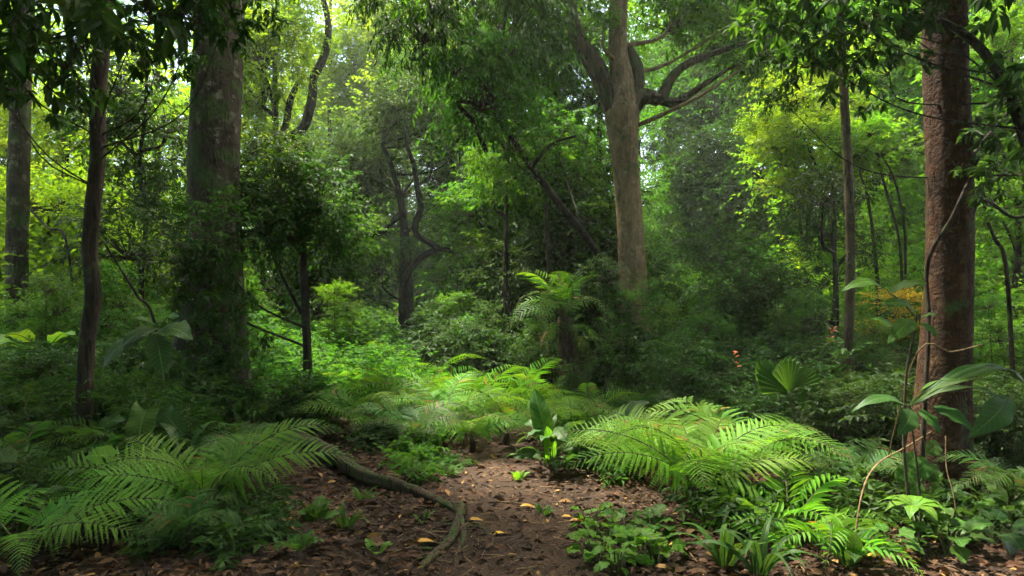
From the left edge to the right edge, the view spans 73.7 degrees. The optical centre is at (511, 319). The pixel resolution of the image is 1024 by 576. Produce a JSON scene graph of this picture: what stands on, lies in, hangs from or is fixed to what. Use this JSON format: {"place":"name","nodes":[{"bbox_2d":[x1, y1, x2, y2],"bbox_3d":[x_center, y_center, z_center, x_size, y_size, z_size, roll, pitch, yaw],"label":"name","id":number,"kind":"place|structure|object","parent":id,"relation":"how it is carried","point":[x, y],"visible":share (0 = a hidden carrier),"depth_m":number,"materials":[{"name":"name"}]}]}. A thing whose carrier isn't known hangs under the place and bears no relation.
{"place":"outdoors","nodes":[
{"label":"outdoors","id":0,"kind":"place"},
{"bbox_2d":[0,359,1023,575],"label":"ground","id":1,"kind":"structure","parent":0,"point":[416,571],"depth_m":4.83,"materials":[{"name":"brown plant"}]},
{"bbox_2d":[3,0,34,354],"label":"canopy tree","id":2,"kind":"object","parent":1,"relation":"on","point":[17,212],"visible":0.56,"depth_m":13.85,"materials":[{"name":"grey plant"}]},
{"bbox_2d":[2,268,83,361],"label":"leafy sapling","id":3,"kind":"object","parent":1,"relation":"on","point":[55,298],"visible":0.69,"depth_m":9.88,"materials":[{"name":"green plant"}]},
{"bbox_2d":[0,420,88,477],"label":"fern","id":4,"kind":"object","parent":1,"relation":"on","point":[11,438],"visible":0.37,"depth_m":5.68,"materials":[{"name":"green plant"}]},
{"bbox_2d":[0,403,101,463],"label":"leafy shrub","id":5,"kind":"object","parent":1,"relation":"on","point":[18,416],"visible":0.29,"depth_m":6.22,"materials":[{"name":"green plant"}]},
{"bbox_2d":[0,334,118,424],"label":"leafy shrub","id":6,"kind":"object","parent":1,"relation":"on","point":[49,365],"visible":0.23,"depth_m":7.94,"materials":[{"name":"green plant"}]},
{"bbox_2d":[0,280,168,363],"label":"leafy shrub","id":7,"kind":"object","parent":1,"relation":"on","point":[17,315],"visible":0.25,"depth_m":10.87,"materials":[{"name":"green plant"}]},
{"bbox_2d":[0,64,183,338],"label":"sunlit tree","id":8,"kind":"object","parent":1,"relation":"on","point":[38,165],"visible":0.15,"depth_m":17.02,"materials":[{"name":"green plant"}]},
{"bbox_2d":[0,426,192,551],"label":"undergrowth","id":9,"kind":"object","parent":1,"relation":"on","point":[27,472],"visible":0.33,"depth_m":5.02,"materials":[{"name":"green plant"}]},
{"bbox_2d":[0,473,196,575],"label":"fern","id":10,"kind":"object","parent":1,"relation":"on","point":[52,519],"visible":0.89,"depth_m":4.36,"materials":[{"name":"green plant"}]},
{"bbox_2d":[27,48,189,313],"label":"tree","id":11,"kind":"object","parent":1,"relation":"on","point":[129,106],"visible":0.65,"depth_m":13.59,"materials":[{"name":"green plant"}]},
{"bbox_2d":[32,415,209,456],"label":"fern","id":12,"kind":"object","parent":1,"relation":"on","point":[100,436],"visible":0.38,"depth_m":5.94,"materials":[{"name":"green plant"}]},
{"bbox_2d":[82,261,165,354],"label":"leafy sapling","id":13,"kind":"object","parent":1,"relation":"on","point":[136,300],"visible":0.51,"depth_m":10.36,"materials":[{"name":"green plant"}]},
{"bbox_2d":[0,336,253,469],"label":"undergrowth","id":14,"kind":"object","parent":1,"relation":"on","point":[175,396],"visible":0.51,"depth_m":6.86,"materials":[{"name":"green plant"}]},
{"bbox_2d":[94,400,186,457],"bbox_3d":[-3.375,1.095,6.200,0.850,0.792,0.494,0,0,36],"label":"elephant ear","id":15,"kind":"object","parent":1,"relation":"on","point":[142,419],"visible":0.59,"depth_m":6.03},
{"bbox_2d":[0,0,288,462],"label":"understorey tree","id":16,"kind":"object","parent":1,"relation":"on","point":[100,21],"visible":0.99,"depth_m":5.74,"materials":[{"name":"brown plant"}]},
{"bbox_2d":[100,312,192,398],"bbox_3d":[-3.677,0.709,7.019,0.920,1.582,0.411,0,0,0],"label":"elephant ear","id":17,"kind":"object","parent":1,"relation":"on","point":[158,347],"visible":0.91,"depth_m":6.94},
{"bbox_2d":[0,282,297,378],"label":"undergrowth","id":18,"kind":"object","parent":1,"relation":"on","point":[166,313],"visible":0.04,"depth_m":12.25,"materials":[{"name":"green plant"}]},
{"bbox_2d":[0,1,312,340],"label":"thicket","id":19,"kind":"object","parent":1,"relation":"on","point":[54,236],"visible":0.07,"depth_m":15.76,"materials":[{"name":"green plant"}]},
{"bbox_2d":[32,70,290,310],"bbox_3d":[-9.545,-4.582,18.550,7.711,11.323,7.048,0,0,0],"label":"sunlit tree","id":20,"kind":"object","parent":1,"relation":"on","point":[102,246],"visible":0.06,"depth_m":17.61,"materials":[{"name":"green plant"}]},
{"bbox_2d":[123,488,241,554],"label":"fern","id":21,"kind":"object","parent":1,"relation":"on","point":[171,518],"visible":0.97,"depth_m":4.30,"materials":[{"name":"green plant"}]},
{"bbox_2d":[37,417,357,518],"bbox_3d":[-2.300,1.181,5.208,2.244,0.834,1.401,0,0,0],"label":"fern","id":22,"kind":"object","parent":1,"relation":"on","point":[185,477],"visible":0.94,"depth_m":4.97,"materials":[{"name":"green plant"}]},
{"bbox_2d":[114,460,310,575],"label":"undergrowth","id":23,"kind":"object","parent":1,"relation":"on","point":[218,539],"visible":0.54,"depth_m":4.39,"materials":[{"name":"green plant"}]},
{"bbox_2d":[168,0,258,427],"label":"canopy tree","id":24,"kind":"object","parent":1,"relation":"on","point":[214,132],"visible":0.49,"depth_m":8.72,"materials":[{"name":"grey plant"}]},
{"bbox_2d":[133,269,286,433],"bbox_3d":[-3.815,0.617,8.216,2.103,2.520,1.473,0,0,0],"label":"climbing creeper","id":25,"kind":"object","parent":24,"relation":"attached to","point":[241,347],"visible":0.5,"depth_m":8.11,"materials":[{"name":"green plant"}]},
{"bbox_2d":[168,360,272,432],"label":"leafy shrub","id":26,"kind":"object","parent":1,"relation":"on","point":[226,392],"visible":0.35,"depth_m":8.07,"materials":[{"name":"green plant"}]},
{"bbox_2d":[117,117,382,394],"bbox_3d":[-3.459,-0.775,9.303,2.494,4.391,3.664,0,0,43],"label":"tree","id":27,"kind":"object","parent":1,"relation":"on","point":[314,207],"visible":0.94,"depth_m":9.18,"materials":[{"name":"green plant"}]},
{"bbox_2d":[182,417,325,477],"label":"fern","id":28,"kind":"object","parent":1,"relation":"on","point":[216,439],"visible":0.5,"depth_m":6.53,"materials":[{"name":"green plant"}]},
{"bbox_2d":[188,0,343,325],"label":"sunlit tree","id":29,"kind":"object","parent":1,"relation":"on","point":[258,53],"visible":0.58,"depth_m":16.93,"materials":[{"name":"green plant"}]},
{"bbox_2d":[146,171,399,355],"bbox_3d":[-6.176,-1.473,17.814,7.732,5.493,4.372,0,0,23],"label":"dense tree","id":30,"kind":"object","parent":1,"relation":"on","point":[329,270],"visible":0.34,"depth_m":16.90,"materials":[{"name":"green plant"}]},
{"bbox_2d":[251,366,347,433],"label":"leafy shrub","id":31,"kind":"object","parent":1,"relation":"on","point":[291,389],"visible":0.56,"depth_m":8.81,"materials":[{"name":"green plant"}]},
{"bbox_2d":[179,0,460,299],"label":"thicket","id":32,"kind":"object","parent":1,"relation":"on","point":[356,77],"visible":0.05,"depth_m":26.87,"materials":[{"name":"green plant"}]},
{"bbox_2d":[311,278,365,352],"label":"leafy sapling","id":33,"kind":"object","parent":1,"relation":"on","point":[347,307],"visible":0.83,"depth_m":12.90,"materials":[{"name":"green plant"}]},
{"bbox_2d":[237,307,449,438],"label":"undergrowth","id":34,"kind":"object","parent":1,"relation":"on","point":[368,361],"visible":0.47,"depth_m":10.39,"materials":[{"name":"green plant"}]},
{"bbox_2d":[241,0,464,312],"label":"sunlit tree","id":35,"kind":"object","parent":1,"relation":"on","point":[351,52],"visible":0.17,"depth_m":28.69,"materials":[{"name":"green plant"}]},
{"bbox_2d":[273,112,446,324],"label":"misty tree","id":36,"kind":"object","parent":1,"relation":"on","point":[388,285],"visible":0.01,"depth_m":28.14,"materials":[{"name":"green plant"}]},
{"bbox_2d":[288,374,437,434],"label":"fern","id":37,"kind":"object","parent":1,"relation":"on","point":[362,400],"visible":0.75,"depth_m":8.47,"materials":[{"name":"green plant"}]},
{"bbox_2d":[287,430,457,512],"bbox_3d":[-1.542,1.463,6.805,0.261,0.330,3.530,0,0,-39],"label":"fallen log","id":38,"kind":"object","parent":1,"relation":"on","point":[357,471],"visible":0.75,"depth_m":6.41,"materials":[{"name":"brown wood"}]},
{"bbox_2d":[333,418,422,455],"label":"leafy shrub","id":39,"kind":"object","parent":1,"relation":"on","point":[380,433],"visible":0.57,"depth_m":7.94,"materials":[{"name":"green plant"}]},
{"bbox_2d":[292,37,489,341],"bbox_3d":[-3.081,-3.317,18.870,7.119,9.060,4.847,0,0,0],"label":"crooked tree","id":40,"kind":"object","parent":1,"relation":"on","point":[374,176],"visible":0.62,"depth_m":18.54,"materials":[{"name":"green plant"}]},
{"bbox_2d":[250,86,537,322],"bbox_3d":[-4.685,-3.558,30.201,17.719,11.871,13.976,0,0,0],"label":"thicket","id":41,"kind":"object","parent":1,"relation":"on","point":[376,295],"visible":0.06,"depth_m":26.41,"materials":[{"name":"green plant"}]},
{"bbox_2d":[341,399,474,444],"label":"fern","id":42,"kind":"object","parent":1,"relation":"on","point":[412,424],"visible":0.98,"depth_m":7.75,"materials":[{"name":"green plant"}]},
{"bbox_2d":[385,500,491,569],"bbox_3d":[-0.408,1.583,5.102,0.744,0.110,1.758,0,0,10],"label":"tree root","id":43,"kind":"object","parent":1,"relation":"on","point":[458,520],"visible":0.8,"depth_m":4.89,"materials":[{"name":"brown plant"}]},
{"bbox_2d":[382,305,514,381],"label":"leafy shrub","id":44,"kind":"object","parent":1,"relation":"on","point":[423,334],"visible":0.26,"depth_m":13.57,"materials":[{"name":"green plant"}]},
{"bbox_2d":[377,372,522,436],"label":"fern","id":45,"kind":"object","parent":1,"relation":"on","point":[429,395],"visible":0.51,"depth_m":8.77,"materials":[{"name":"green plant"}]},
{"bbox_2d":[395,135,562,320],"bbox_3d":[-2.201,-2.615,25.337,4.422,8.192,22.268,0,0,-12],"label":"sunlit tree","id":46,"kind":"object","parent":1,"relation":"on","point":[431,277],"visible":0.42,"depth_m":16.07,"materials":[{"name":"green plant"}]},
{"bbox_2d":[445,295,516,372],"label":"leafy sapling","id":47,"kind":"object","parent":1,"relation":"on","point":[484,314],"visible":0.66,"depth_m":13.13,"materials":[{"name":"green plant"}]},
{"bbox_2d":[346,0,632,356],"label":"leaning tree","id":48,"kind":"object","parent":1,"relation":"on","point":[481,75],"visible":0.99,"depth_m":10.48,"materials":[{"name":"green plant"}]},
{"bbox_2d":[435,385,560,444],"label":"fern","id":49,"kind":"object","parent":1,"relation":"on","point":[502,409],"visible":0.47,"depth_m":8.44,"materials":[{"name":"green plant"}]},
{"bbox_2d":[450,111,552,389],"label":"slender tree","id":50,"kind":"object","parent":1,"relation":"on","point":[502,189],"visible":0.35,"depth_m":13.62,"materials":[{"name":"green plant"}]},
{"bbox_2d":[0,0,1021,320],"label":"distant wood","id":51,"kind":"object","parent":1,"relation":"on","point":[290,84],"visible":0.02,"depth_m":38.30,"materials":[{"name":"green plant"}]},
{"bbox_2d":[372,413,656,488],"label":"undergrowth","id":52,"kind":"object","parent":1,"relation":"on","point":[428,438],"visible":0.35,"depth_m":6.93,"materials":[{"name":"green plant"}]},
{"bbox_2d":[416,0,672,375],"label":"dense tree","id":53,"kind":"object","parent":1,"relation":"on","point":[587,94],"visible":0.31,"depth_m":15.83,"materials":[{"name":"green plant"}]},
{"bbox_2d":[412,89,684,357],"bbox_3d":[1.058,-2.125,22.152,9.264,10.547,10.491,0,0,0],"label":"thicket","id":54,"kind":"object","parent":1,"relation":"on","point":[640,172],"visible":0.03,"depth_m":20.52,"materials":[{"name":"green plant"}]},
{"bbox_2d":[382,295,719,406],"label":"undergrowth","id":55,"kind":"object","parent":1,"relation":"on","point":[555,351],"visible":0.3,"depth_m":12.51,"materials":[{"name":"green plant"}]},
{"bbox_2d":[503,269,611,403],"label":"tree fern","id":56,"kind":"object","parent":1,"relation":"on","point":[567,339],"visible":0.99,"depth_m":11.27,"materials":[{"name":"green plant"}]},
{"bbox_2d":[507,389,614,471],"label":"paddle plant","id":57,"kind":"object","parent":1,"relation":"on","point":[550,436],"visible":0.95,"depth_m":6.88,"materials":[{"name":"green plant"}]},
{"bbox_2d":[513,394,628,431],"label":"fern","id":58,"kind":"object","parent":1,"relation":"on","point":[569,414],"visible":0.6,"depth_m":8.14,"materials":[{"name":"green plant"}]},
{"bbox_2d":[460,96,702,382],"bbox_3d":[1.572,-2.064,15.313,5.719,7.123,4.240,0,0,0],"label":"dense tree","id":59,"kind":"object","parent":1,"relation":"on","point":[593,313],"visible":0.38,"depth_m":14.59,"materials":[{"name":"green plant"}]},
{"bbox_2d":[523,0,823,394],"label":"forked tree","id":60,"kind":"object","parent":1,"relation":"on","point":[625,96],"visible":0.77,"depth_m":12.89,"materials":[{"name":"beige plant"}]},
{"bbox_2d":[580,275,681,392],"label":"climbing creeper","id":61,"kind":"object","parent":60,"relation":"attached to","point":[622,297],"visible":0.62,"depth_m":12.20,"materials":[{"name":"green plant"}]},
{"bbox_2d":[640,10,748,308],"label":"misty tree","id":62,"kind":"object","parent":1,"relation":"on","point":[667,129],"visible":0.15,"depth_m":33.51,"materials":[{"name":"green plant"}]},
{"bbox_2d":[563,414,830,507],"bbox_3d":[1.380,1.178,5.600,1.993,0.779,1.535,0,0,-26],"label":"fern","id":63,"kind":"object","parent":1,"relation":"on","point":[686,453],"visible":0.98,"depth_m":5.46,"materials":[{"name":"green plant"}]},
{"bbox_2d":[658,517,774,569],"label":"strap plant","id":64,"kind":"object","parent":1,"relation":"on","point":[724,557],"visible":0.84,"depth_m":4.24,"materials":[{"name":"green plant"}]},
{"bbox_2d":[614,0,828,331],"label":"thicket","id":65,"kind":"object","parent":1,"relation":"on","point":[701,120],"visible":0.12,"depth_m":25.16,"materials":[{"name":"green plant"}]},
{"bbox_2d":[643,79,806,328],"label":"misty tree","id":66,"kind":"object","parent":1,"relation":"on","point":[714,163],"visible":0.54,"depth_m":24.83,"materials":[{"name":"green plant"}]},
{"bbox_2d":[634,396,854,489],"bbox_3d":[2.071,1.303,6.231,1.932,1.133,2.255,0,0,0],"label":"fern","id":67,"kind":"object","parent":1,"relation":"on","point":[700,413],"visible":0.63,"depth_m":6.14,"materials":[{"name":"green plant"}]},
{"bbox_2d":[649,7,840,281],"bbox_3d":[10.156,-7.496,29.534,9.258,17.320,8.158,0,0,0],"label":"misty tree","id":68,"kind":"object","parent":1,"relation":"on","point":[713,97],"visible":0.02,"depth_m":29.29,"materials":[{"name":"green plant"}]},
{"bbox_2d":[683,375,824,464],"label":"leafy shrub","id":69,"kind":"object","parent":1,"relation":"on","point":[752,407],"visible":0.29,"depth_m":7.45,"materials":[{"name":"green plant"}]},
{"bbox_2d":[686,515,824,575],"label":"strap plant","id":70,"kind":"object","parent":1,"relation":"on","point":[771,559],"visible":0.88,"depth_m":4.12,"materials":[{"name":"green plant"}]},
{"bbox_2d":[618,315,914,440],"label":"undergrowth","id":71,"kind":"object","parent":1,"relation":"on","point":[699,363],"visible":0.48,"depth_m":9.30,"materials":[{"name":"green plant"}]},
{"bbox_2d":[655,161,898,344],"bbox_3d":[4.904,-0.779,12.574,3.949,4.758,4.218,0,0,26],"label":"tree","id":72,"kind":"object","parent":1,"relation":"on","point":[826,203],"visible":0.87,"depth_m":11.96,"materials":[{"name":"green plant"}]},
{"bbox_2d":[723,278,843,371],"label":"leafy shrub","id":73,"kind":"object","parent":1,"relation":"on","point":[811,328],"visible":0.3,"depth_m":11.39,"materials":[{"name":"green plant"}]},
{"bbox_2d":[655,0,914,324],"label":"dense tree","id":74,"kind":"object","parent":1,"relation":"on","point":[744,105],"visible":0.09,"depth_m":24.00,"materials":[{"name":"green plant"}]},
{"bbox_2d":[678,462,900,556],"bbox_3d":[2.077,1.569,5.140,1.620,0.841,1.192,0,0,34],"label":"fern","id":75,"kind":"object","parent":1,"relation":"on","point":[798,488],"visible":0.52,"depth_m":5.09,"materials":[{"name":"green plant"}]},
{"bbox_2d":[749,284,834,412],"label":"leafy sapling","id":76,"kind":"object","parent":1,"relation":"on","point":[800,310],"visible":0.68,"depth_m":10.11,"materials":[{"name":"green plant"}]},
{"bbox_2d":[755,356,836,464],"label":"fan palm","id":77,"kind":"object","parent":1,"relation":"on","point":[788,374],"visible":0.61,"depth_m":6.96,"materials":[{"name":"green plant"}]},
{"bbox_2d":[724,25,909,319],"bbox_3d":[6.763,-2.784,15.470,3.739,8.571,5.504,0,0,25],"label":"sunlit tree","id":78,"kind":"object","parent":1,"relation":"on","point":[797,145],"visible":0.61,"depth_m":14.63,"materials":[{"name":"green plant"}]},
{"bbox_2d":[718,500,923,575],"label":"fern","id":79,"kind":"object","parent":1,"relation":"on","point":[837,532],"visible":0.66,"depth_m":4.33,"materials":[{"name":"green plant"}]},
{"bbox_2d":[660,442,1023,548],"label":"undergrowth","id":80,"kind":"object","parent":1,"relation":"on","point":[706,500],"visible":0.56,"depth_m":5.11,"materials":[{"name":"green plant"}]},
{"bbox_2d":[837,12,855,396],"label":"understorey tree","id":81,"kind":"object","parent":1,"relation":"on","point":[850,273],"visible":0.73,"depth_m":8.95,"materials":[{"name":"brown plant"}]},
{"bbox_2d":[792,368,912,464],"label":"leafy shrub","id":82,"kind":"object","parent":1,"relation":"on","point":[836,393],"visible":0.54,"depth_m":6.97,"materials":[{"name":"green plant"}]},
{"bbox_2d":[784,438,925,487],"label":"fern","id":83,"kind":"object","parent":1,"relation":"on","point":[873,462],"visible":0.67,"depth_m":6.24,"materials":[{"name":"green plant"}]},
{"bbox_2d":[824,133,892,343],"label":"sapling","id":84,"kind":"object","parent":1,"relation":"on","point":[861,150],"visible":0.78,"depth_m":12.96,"materials":[{"name":"green plant"}]},
{"bbox_2d":[826,109,904,339],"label":"sapling","id":85,"kind":"object","parent":1,"relation":"on","point":[877,120],"visible":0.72,"depth_m":12.96,"materials":[{"name":"green plant"}]},
{"bbox_2d":[715,0,1023,363],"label":"thicket","id":86,"kind":"object","parent":1,"relation":"on","point":[903,188],"visible":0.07,"depth_m":18.12,"materials":[{"name":"green plant"}]},
{"bbox_2d":[757,0,986,316],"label":"sunlit tree","id":87,"kind":"object","parent":1,"relation":"on","point":[904,86],"visible":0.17,"depth_m":19.49,"materials":[{"name":"green plant"}]},
{"bbox_2d":[722,0,1023,208],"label":"understorey tree","id":88,"kind":"object","parent":1,"relation":"on","point":[910,25],"visible":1,"depth_m":5.50,"materials":[{"name":"green plant"}]},
{"bbox_2d":[838,126,924,339],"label":"sapling","id":89,"kind":"object","parent":1,"relation":"on","point":[883,153],"visible":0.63,"depth_m":12.98,"materials":[{"name":"green plant"}]},
{"bbox_2d":[854,314,914,432],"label":"leafy sapling","id":90,"kind":"object","parent":1,"relation":"on","point":[864,327],"visible":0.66,"depth_m":9.01,"materials":[{"name":"green plant"}]},
{"bbox_2d":[837,278,936,526],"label":"broad leaved sapling","id":91,"kind":"object","parent":1,"relation":"on","point":[901,327],"visible":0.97,"depth_m":5.03,"materials":[{"name":"green plant"}]},
{"bbox_2d":[770,339,1023,479],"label":"undergrowth","id":92,"kind":"object","parent":1,"relation":"on","point":[898,387],"visible":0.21,"depth_m":6.96,"materials":[{"name":"green plant"}]},
{"bbox_2d":[823,0,1023,348],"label":"sunlit tree","id":93,"kind":"object","parent":1,"relation":"on","point":[1014,248],"visible":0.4,"depth_m":13.49,"materials":[{"name":"green plant"}]},
{"bbox_2d":[848,363,1023,538],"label":"long leaved plant","id":94,"kind":"object","parent":1,"relation":"on","point":[997,412],"visible":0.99,"depth_m":4.58,"materials":[{"name":"green plant"}]},
{"bbox_2d":[907,507,1002,563],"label":"leafy plant","id":95,"kind":"object","parent":1,"relation":"on","point":[976,526],"visible":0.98,"depth_m":4.41,"materials":[{"name":"green plant"}]},
{"bbox_2d":[897,0,1021,509],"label":"canopy tree","id":96,"kind":"object","parent":1,"relation":"on","point":[952,278],"visible":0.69,"depth_m":5.75,"materials":[{"name":"brown plant"}]},
{"bbox_2d":[917,159,978,512],"bbox_3d":[3.623,0.112,5.682,0.724,2.964,0.144,0,0,-14],"label":"vine","id":97,"kind":"object","parent":96,"relation":"attached to","point":[928,333],"visible":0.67,"depth_m":5.63,"materials":[{"name":"brown plant"}]},
{"bbox_2d":[931,450,1023,518],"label":"fern","id":98,"kind":"object","parent":1,"relation":"on","point":[994,474],"visible":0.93,"depth_m":5.25,"materials":[{"name":"green plant"}]},
{"bbox_2d":[945,507,1023,557],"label":"leafy plant","id":99,"kind":"object","parent":1,"relation":"on","point":[1015,537],"visible":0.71,"depth_m":4.55,"materials":[{"name":"green plant"}]},
{"bbox_2d":[973,370,1023,471],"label":"leafy shrub","id":100,"kind":"object","parent":1,"relation":"on","point":[1002,440],"visible":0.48,"depth_m":6.42,"materials":[{"name":"green plant"}]},
{"bbox_2d":[974,288,1023,383],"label":"leafy sapling","id":101,"kind":"object","parent":1,"relation":"on","point":[996,331],"visible":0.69,"depth_m":8.93,"materials":[{"name":"green plant"}]},
{"bbox_2d":[1,0,1023,319],"label":"sky","id":102,"kind":"structure","parent":0,"point":[126,1],"materials":[{"name":"white"}]},
{"bbox_2d":[434,411,608,575],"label":"path","id":103,"kind":"structure","parent":0,"point":[568,561],"depth_m":5.30,"materials":[{"name":"soil"}]},
{"bbox_2d":[426,406,531,452],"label":"fern","id":104,"kind":"object","parent":103,"relation":"on","point":[477,429],"visible":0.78,"depth_m":7.97,"materials":[{"name":"green plant"}]},
{"bbox_2d":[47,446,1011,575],"bbox_3d":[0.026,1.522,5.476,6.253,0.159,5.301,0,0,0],"label":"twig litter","id":105,"kind":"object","parent":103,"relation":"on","point":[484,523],"visible":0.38,"depth_m":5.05,"materials":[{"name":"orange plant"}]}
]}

